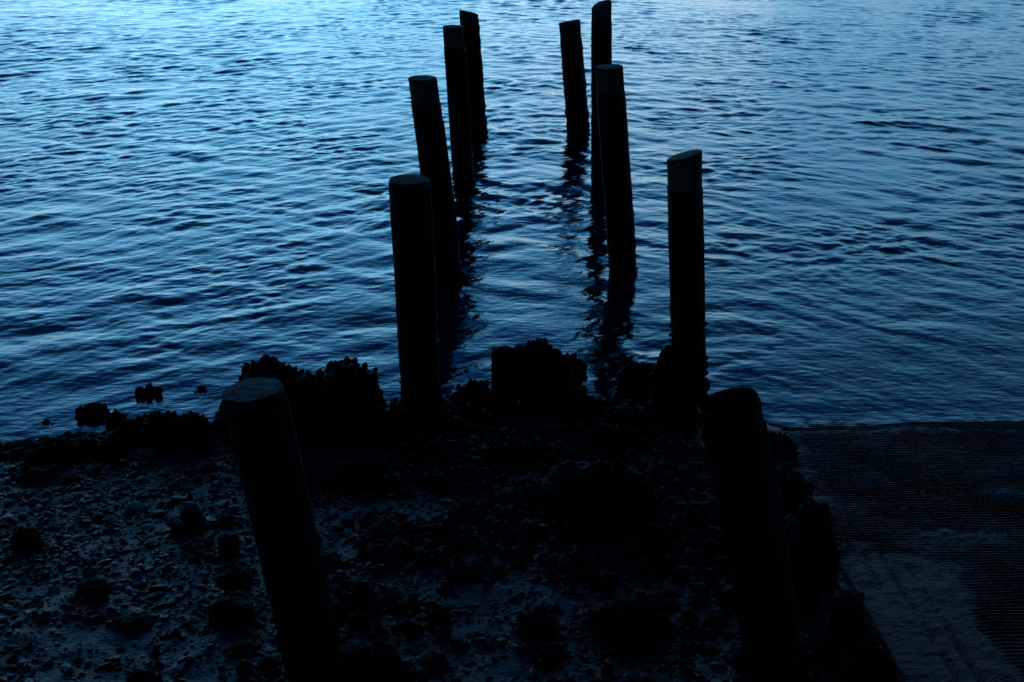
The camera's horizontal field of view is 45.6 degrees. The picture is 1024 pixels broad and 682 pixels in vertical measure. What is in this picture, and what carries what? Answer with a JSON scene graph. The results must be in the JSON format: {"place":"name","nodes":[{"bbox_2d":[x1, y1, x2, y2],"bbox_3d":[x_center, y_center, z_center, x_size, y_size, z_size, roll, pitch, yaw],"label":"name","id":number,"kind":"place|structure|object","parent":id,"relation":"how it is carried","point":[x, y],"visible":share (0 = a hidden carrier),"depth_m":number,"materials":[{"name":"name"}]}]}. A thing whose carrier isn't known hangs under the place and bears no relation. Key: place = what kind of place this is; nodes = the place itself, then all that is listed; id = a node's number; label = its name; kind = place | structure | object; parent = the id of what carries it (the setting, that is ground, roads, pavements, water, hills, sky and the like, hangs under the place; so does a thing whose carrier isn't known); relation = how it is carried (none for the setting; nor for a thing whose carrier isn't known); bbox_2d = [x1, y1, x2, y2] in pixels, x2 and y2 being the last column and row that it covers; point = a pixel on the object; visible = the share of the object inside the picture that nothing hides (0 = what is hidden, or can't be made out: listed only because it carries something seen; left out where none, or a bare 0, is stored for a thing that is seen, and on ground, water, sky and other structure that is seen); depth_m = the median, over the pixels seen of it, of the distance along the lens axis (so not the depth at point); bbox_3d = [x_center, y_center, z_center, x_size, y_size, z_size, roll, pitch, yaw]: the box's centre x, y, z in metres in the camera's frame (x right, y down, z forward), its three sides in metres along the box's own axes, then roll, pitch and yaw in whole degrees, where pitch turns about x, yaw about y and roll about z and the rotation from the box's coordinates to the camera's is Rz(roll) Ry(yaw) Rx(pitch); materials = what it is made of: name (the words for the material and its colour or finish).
{"place":"outdoors","nodes":[
{"label":"outdoors","id":0,"kind":"place"},
{"bbox_2d":[0,391,896,681],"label":"beach","id":1,"kind":"structure","parent":0,"point":[513,664],"depth_m":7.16,"materials":[{"name":"grey gravel"}]},
{"bbox_2d":[6,492,18,498],"bbox_3d":[-3.457,1.064,8.437,0.084,0.035,0.061,4,32,-4],"label":"oyster shell","id":2,"kind":"object","parent":1,"relation":"on","point":[10,495],"visible":1,"depth_m":8.43},
{"bbox_2d":[9,526,40,548],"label":"beach rock","id":3,"kind":"object","parent":1,"relation":"on","point":[27,537],"visible":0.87,"depth_m":7.79,"materials":[{"name":"grey stone"}]},
{"bbox_2d":[27,498,40,504],"bbox_3d":[-3.271,1.091,8.339,0.095,0.032,0.070,-4,33,0],"label":"oyster shell","id":4,"kind":"object","parent":1,"relation":"on","point":[32,501],"visible":1,"depth_m":8.33},
{"bbox_2d":[11,464,58,484],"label":"beach rock","id":5,"kind":"object","parent":1,"relation":"on","point":[36,475],"visible":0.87,"depth_m":8.73,"materials":[{"name":"grey stone"}]},
{"bbox_2d":[41,490,52,496],"bbox_3d":[-3.234,1.054,8.480,0.090,0.033,0.066,0,33,12],"label":"oyster shell","id":6,"kind":"object","parent":1,"relation":"on","point":[44,493],"visible":1,"depth_m":8.47},
{"bbox_2d":[41,418,53,425],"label":"oyster clump","id":7,"kind":"object","parent":1,"relation":"on","point":[46,421],"visible":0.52,"depth_m":9.77,"materials":[{"name":"grey stone"}]},
{"bbox_2d":[73,493,83,498],"bbox_3d":[-2.984,1.065,8.395,0.080,0.029,0.058,-2,31,21],"label":"oyster shell","id":8,"kind":"object","parent":1,"relation":"on","point":[77,495],"visible":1,"depth_m":8.38},
{"bbox_2d":[74,576,109,597],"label":"beach rock","id":9,"kind":"object","parent":1,"relation":"on","point":[95,587],"visible":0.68,"depth_m":7.15,"materials":[{"name":"grey stone"}]},
{"bbox_2d":[75,402,109,420],"bbox_3d":[-3.421,0.588,9.925,0.298,0.195,0.261,0,21,0],"label":"oyster clump","id":10,"kind":"object","parent":1,"relation":"on","point":[94,411],"visible":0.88,"depth_m":9.86,"materials":[{"name":"black stone"}]},
{"bbox_2d":[87,557,98,563],"bbox_3d":[-2.601,1.356,7.565,0.081,0.032,0.059,-1,32,18],"label":"oyster shell","id":11,"kind":"object","parent":1,"relation":"on","point":[92,560],"visible":1,"depth_m":7.55},
{"bbox_2d":[105,409,129,428],"bbox_3d":[-3.138,0.657,9.747,0.252,0.243,0.171,0,21,0],"label":"oyster clump","id":12,"kind":"object","parent":1,"relation":"on","point":[116,418],"visible":0.47,"depth_m":9.70,"materials":[{"name":"grey stone"}]},
{"bbox_2d":[116,479,124,484],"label":"oyster shell","id":13,"kind":"object","parent":1,"relation":"on","point":[120,481],"visible":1,"depth_m":8.62},
{"bbox_2d":[109,613,154,631],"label":"beach rock","id":14,"kind":"object","parent":1,"relation":"on","point":[131,622],"visible":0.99,"depth_m":6.85,"materials":[{"name":"black stone"}]},
{"bbox_2d":[124,501,151,513],"bbox_3d":[-2.535,1.126,8.258,0.179,0.025,0.131,-1,33,-11],"label":"oyster shell","id":15,"kind":"object","parent":1,"relation":"on","point":[134,507],"visible":1,"depth_m":8.24},
{"bbox_2d":[125,668,156,681],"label":"beach rock","id":16,"kind":"object","parent":1,"relation":"on","point":[141,675],"visible":1,"depth_m":6.30,"materials":[{"name":"black stone"}]},
{"bbox_2d":[135,382,162,395],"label":"oyster clump","id":17,"kind":"object","parent":1,"relation":"on","point":[151,389],"visible":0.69,"depth_m":10.32,"materials":[{"name":"black stone"}]},
{"bbox_2d":[116,410,215,448],"bbox_3d":[-2.674,0.684,9.382,0.789,0.340,0.407,0,21,0],"label":"oyster boulder","id":18,"kind":"object","parent":1,"relation":"on","point":[167,429],"visible":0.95,"depth_m":9.26,"materials":[{"name":"grey stone"}]},
{"bbox_2d":[174,477,185,482],"bbox_3d":[-2.353,0.983,8.654,0.086,0.030,0.063,-14,35,-12],"label":"oyster shell","id":19,"kind":"object","parent":1,"relation":"on","point":[179,479],"visible":1,"depth_m":8.64},
{"bbox_2d":[166,503,206,534],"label":"beach rock","id":20,"kind":"object","parent":1,"relation":"on","point":[193,520],"visible":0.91,"depth_m":7.94,"materials":[{"name":"grey stone"}]},
{"bbox_2d":[189,583,199,589],"bbox_3d":[-1.881,1.453,7.223,0.066,0.029,0.048,5,33,16],"label":"oyster shell","id":21,"kind":"object","parent":1,"relation":"on","point":[192,586],"visible":1,"depth_m":7.21},
{"bbox_2d":[194,384,207,392],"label":"oyster clump","id":22,"kind":"object","parent":1,"relation":"on","point":[200,387],"visible":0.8,"depth_m":10.41,"materials":[{"name":"black stone"}]},
{"bbox_2d":[212,514,234,527],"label":"beach stone","id":23,"kind":"object","parent":1,"relation":"on","point":[224,520],"visible":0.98,"depth_m":8.04,"materials":[{"name":"grey stone"}]},
{"bbox_2d":[218,534,239,554],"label":"beach rock","id":24,"kind":"object","parent":1,"relation":"on","point":[229,544],"visible":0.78,"depth_m":7.65,"materials":[{"name":"grey stone"}]},
{"bbox_2d":[208,596,255,629],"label":"beach rock","id":25,"kind":"object","parent":1,"relation":"on","point":[224,612],"visible":0.92,"depth_m":6.88,"materials":[{"name":"grey stone"}]},
{"bbox_2d":[223,566,253,589],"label":"beach rock","id":26,"kind":"object","parent":1,"relation":"on","point":[238,577],"visible":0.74,"depth_m":7.28,"materials":[{"name":"grey stone"}]},
{"bbox_2d":[229,638,261,654],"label":"beach rock","id":27,"kind":"object","parent":1,"relation":"on","point":[248,644],"visible":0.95,"depth_m":6.63,"materials":[{"name":"black stone"}]},
{"bbox_2d":[237,591,269,605],"bbox_3d":[-1.437,1.488,6.979,0.406,0.039,0.012,15,25,33],"label":"driftwood stick","id":28,"kind":"object","parent":1,"relation":"on","point":[245,594],"visible":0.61,"depth_m":7.02,"materials":[{"name":"grey"}]},
{"bbox_2d":[222,377,349,681],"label":"piling","id":29,"kind":"object","parent":1,"relation":"on","point":[261,427],"visible":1,"depth_m":5.83,"materials":[{"name":"black wood"}]},
{"bbox_2d":[212,352,386,437],"bbox_3d":[-1.669,0.457,9.715,1.368,0.700,0.797,0,21,0],"label":"oyster boulder","id":30,"kind":"object","parent":1,"relation":"on","point":[345,393],"visible":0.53,"depth_m":9.46,"materials":[{"name":"black stone"}]},
{"bbox_2d":[340,518,354,525],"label":"beach stone","id":31,"kind":"object","parent":1,"relation":"on","point":[347,522],"visible":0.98,"depth_m":8.04,"materials":[{"name":"grey stone"}]},
{"bbox_2d":[337,578,381,612],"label":"beach rock","id":32,"kind":"object","parent":1,"relation":"on","point":[358,594],"visible":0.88,"depth_m":7.01,"materials":[{"name":"grey stone"}]},
{"bbox_2d":[345,640,414,681],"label":"beach rock","id":33,"kind":"object","parent":1,"relation":"on","point":[379,661],"visible":0.94,"depth_m":6.32,"materials":[{"name":"black stone"}]},
{"bbox_2d":[359,539,405,563],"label":"beach rock","id":34,"kind":"object","parent":1,"relation":"on","point":[376,551],"visible":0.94,"depth_m":7.59,"materials":[{"name":"grey stone"}]},
{"bbox_2d":[372,401,414,425],"bbox_3d":[-0.990,0.615,9.605,0.465,0.307,0.262,0,21,0],"label":"oyster clump","id":35,"kind":"object","parent":1,"relation":"on","point":[394,414],"visible":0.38,"depth_m":9.55,"materials":[{"name":"black stone"}]},
{"bbox_2d":[388,174,442,415],"bbox_3d":[-0.743,-0.036,9.691,0.390,2.564,0.367,0,21,0],"label":"piling","id":36,"kind":"object","parent":1,"relation":"on","point":[411,222],"visible":0.78,"depth_m":9.42,"materials":[{"name":"black wood"}]},
{"bbox_2d":[425,608,451,627],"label":"beach rock","id":37,"kind":"object","parent":1,"relation":"on","point":[438,617],"visible":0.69,"depth_m":6.84,"materials":[{"name":"black stone"}]},
{"bbox_2d":[435,585,453,592],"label":"beach stone","id":38,"kind":"object","parent":1,"relation":"on","point":[443,589],"visible":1,"depth_m":7.21,"materials":[{"name":"grey stone"}]},
{"bbox_2d":[444,554,487,580],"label":"beach rock","id":39,"kind":"object","parent":1,"relation":"on","point":[460,568],"visible":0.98,"depth_m":7.35,"materials":[{"name":"grey stone"}]},
{"bbox_2d":[450,378,490,403],"bbox_3d":[-0.320,0.457,10.203,0.400,0.324,0.232,0,21,0],"label":"oyster clump","id":40,"kind":"object","parent":1,"relation":"on","point":[474,391],"visible":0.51,"depth_m":10.13,"materials":[{"name":"black stone"}]},
{"bbox_2d":[491,345,517,412],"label":"piling","id":41,"kind":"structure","parent":1,"relation":"on","point":[504,378],"depth_m":9.87,"materials":[{"name":"black wood"}]},
{"bbox_2d":[513,605,560,639],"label":"beach rock","id":42,"kind":"object","parent":1,"relation":"on","point":[534,624],"visible":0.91,"depth_m":6.73,"materials":[{"name":"black stone"}]},
{"bbox_2d":[515,338,574,397],"bbox_3d":[0.237,0.305,10.338,0.613,0.698,0.350,4,21,11],"label":"oyster boulder","id":43,"kind":"object","parent":1,"relation":"on","point":[543,365],"visible":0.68,"depth_m":10.20,"materials":[{"name":"black stone"}]},
{"bbox_2d":[520,384,614,417],"bbox_3d":[0.453,0.516,9.904,0.777,0.327,0.347,0,21,0],"label":"oyster clump","id":44,"kind":"object","parent":1,"relation":"on","point":[542,403],"visible":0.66,"depth_m":9.84,"materials":[{"name":"black stone"}]},
{"bbox_2d":[565,352,587,375],"bbox_3d":[0.532,0.228,10.771,0.288,0.283,0.225,0,21,0],"label":"oyster clump","id":45,"kind":"object","parent":1,"relation":"on","point":[579,366],"visible":0.47,"depth_m":10.71,"materials":[{"name":"black stone"}]},
{"bbox_2d":[544,457,656,522],"bbox_3d":[0.603,1.034,8.192,0.799,0.546,0.455,-5,21,-13],"label":"beach rock","id":46,"kind":"object","parent":1,"relation":"on","point":[618,489],"visible":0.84,"depth_m":8.06,"materials":[{"name":"grey stone"}]},
{"bbox_2d":[582,587,667,640],"bbox_3d":[0.635,1.506,6.853,0.470,0.371,0.366,0,21,0],"label":"beach rock","id":47,"kind":"object","parent":1,"relation":"on","point":[630,609],"visible":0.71,"depth_m":6.75,"materials":[{"name":"black stone"}]},
{"bbox_2d":[613,361,652,392],"bbox_3d":[1.071,0.338,10.455,0.372,0.373,0.253,-5,21,-14],"label":"oyster clump","id":48,"kind":"object","parent":1,"relation":"on","point":[633,376],"visible":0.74,"depth_m":10.38,"materials":[{"name":"black stone"}]},
{"bbox_2d":[646,344,684,422],"bbox_3d":[1.253,0.420,9.805,0.368,0.860,0.297,0,21,0],"label":"oyster clump","id":49,"kind":"object","parent":1,"relation":"on","point":[665,383],"visible":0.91,"depth_m":9.70,"materials":[{"name":"black stone"}]},
{"bbox_2d":[667,149,710,419],"bbox_3d":[1.405,-0.146,9.685,0.470,2.774,0.366,0,21,0],"label":"piling","id":50,"kind":"object","parent":1,"relation":"on","point":[687,307],"visible":0.74,"depth_m":9.43,"materials":[{"name":"brown wood"}]},
{"bbox_2d":[697,387,806,681],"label":"piling","id":51,"kind":"object","parent":1,"relation":"on","point":[734,428],"visible":1,"depth_m":5.76,"materials":[{"name":"black wood"}]},
{"bbox_2d":[768,431,799,459],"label":"ramp edge boulder","id":52,"kind":"object","parent":1,"relation":"on","point":[784,446],"visible":0.62,"depth_m":9.06,"materials":[{"name":"grey stone"}]},
{"bbox_2d":[774,469,816,525],"bbox_3d":[1.832,1.113,7.928,0.318,0.563,0.270,0,21,0],"label":"ramp edge boulder","id":53,"kind":"object","parent":1,"relation":"on","point":[794,488],"visible":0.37,"depth_m":7.81,"materials":[{"name":"grey stone"}]},
{"bbox_2d":[784,496,841,598],"bbox_3d":[1.738,1.281,7.154,0.413,0.806,0.364,0,21,0],"label":"ramp edge boulder","id":54,"kind":"object","parent":1,"relation":"on","point":[811,533],"visible":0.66,"depth_m":7.02,"materials":[{"name":"grey stone"}]},
{"bbox_2d":[812,588,869,668],"bbox_3d":[1.753,1.584,6.523,0.297,0.564,0.264,0,21,0],"label":"ramp edge boulder","id":55,"kind":"object","parent":1,"relation":"on","point":[842,615],"visible":0.68,"depth_m":6.42,"materials":[{"name":"black stone"}]},
{"bbox_2d":[0,0,1023,443],"bbox_3d":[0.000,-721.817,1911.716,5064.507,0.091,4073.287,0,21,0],"label":"water","id":56,"kind":"structure","parent":0,"point":[194,194],"depth_m":16.61,"materials":[{"name":"blue liquid"}]},
{"bbox_2d":[767,413,1023,681],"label":"boat ramp","id":57,"kind":"object","parent":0,"point":[971,602],"visible":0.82,"depth_m":7.93,"materials":[{"name":"concrete"}]},
{"bbox_2d":[781,426,1023,681],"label":"sand","id":58,"kind":"structure","parent":57,"relation":"on","point":[939,533],"depth_m":7.84,"materials":[{"name":"brown sand"}]},
{"bbox_3d":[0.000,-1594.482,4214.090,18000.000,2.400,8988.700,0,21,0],"label":"seabed","id":59,"kind":"structure","parent":0,"visible":0},
{"bbox_2d":[408,75,463,282],"bbox_3d":[-0.767,-1.419,13.036,0.606,2.775,0.358,0,21,0],"label":"piling","id":60,"kind":"object","parent":59,"relation":"on","point":[432,148],"visible":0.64,"depth_m":12.76,"materials":[{"name":"brown wood"}]},
{"bbox_2d":[443,25,475,190],"bbox_3d":[-0.707,-2.905,16.861,0.448,2.837,0.332,0,21,0],"label":"piling","id":61,"kind":"object","parent":59,"relation":"on","point":[458,102],"visible":0.8,"depth_m":16.64,"materials":[{"name":"brown wood"}]},
{"bbox_2d":[459,10,488,133],"bbox_3d":[-0.623,-4.267,20.714,0.507,2.647,0.407,0,21,0],"label":"piling","id":62,"kind":"object","parent":59,"relation":"on","point":[469,21],"visible":0.59,"depth_m":20.46,"materials":[{"name":"brown wood"}]},
{"bbox_2d":[559,19,589,134],"bbox_3d":[1.092,-4.194,20.741,0.629,2.490,0.456,0,21,0],"label":"piling","id":63,"kind":"object","parent":59,"relation":"on","point":[576,111],"visible":0.79,"depth_m":20.50,"materials":[{"name":"brown wood"}]},
{"bbox_2d":[590,0,611,194],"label":"piling","id":64,"kind":"object","parent":59,"relation":"on","point":[601,37],"visible":0.42,"depth_m":16.29,"materials":[{"name":"brown wood"}]},
{"bbox_2d":[595,64,638,277],"bbox_3d":[1.154,-1.525,13.185,0.590,2.867,0.346,0,21,0],"label":"piling","id":65,"kind":"object","parent":59,"relation":"on","point":[616,166],"visible":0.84,"depth_m":12.94,"materials":[{"name":"brown wood"}]}
]}

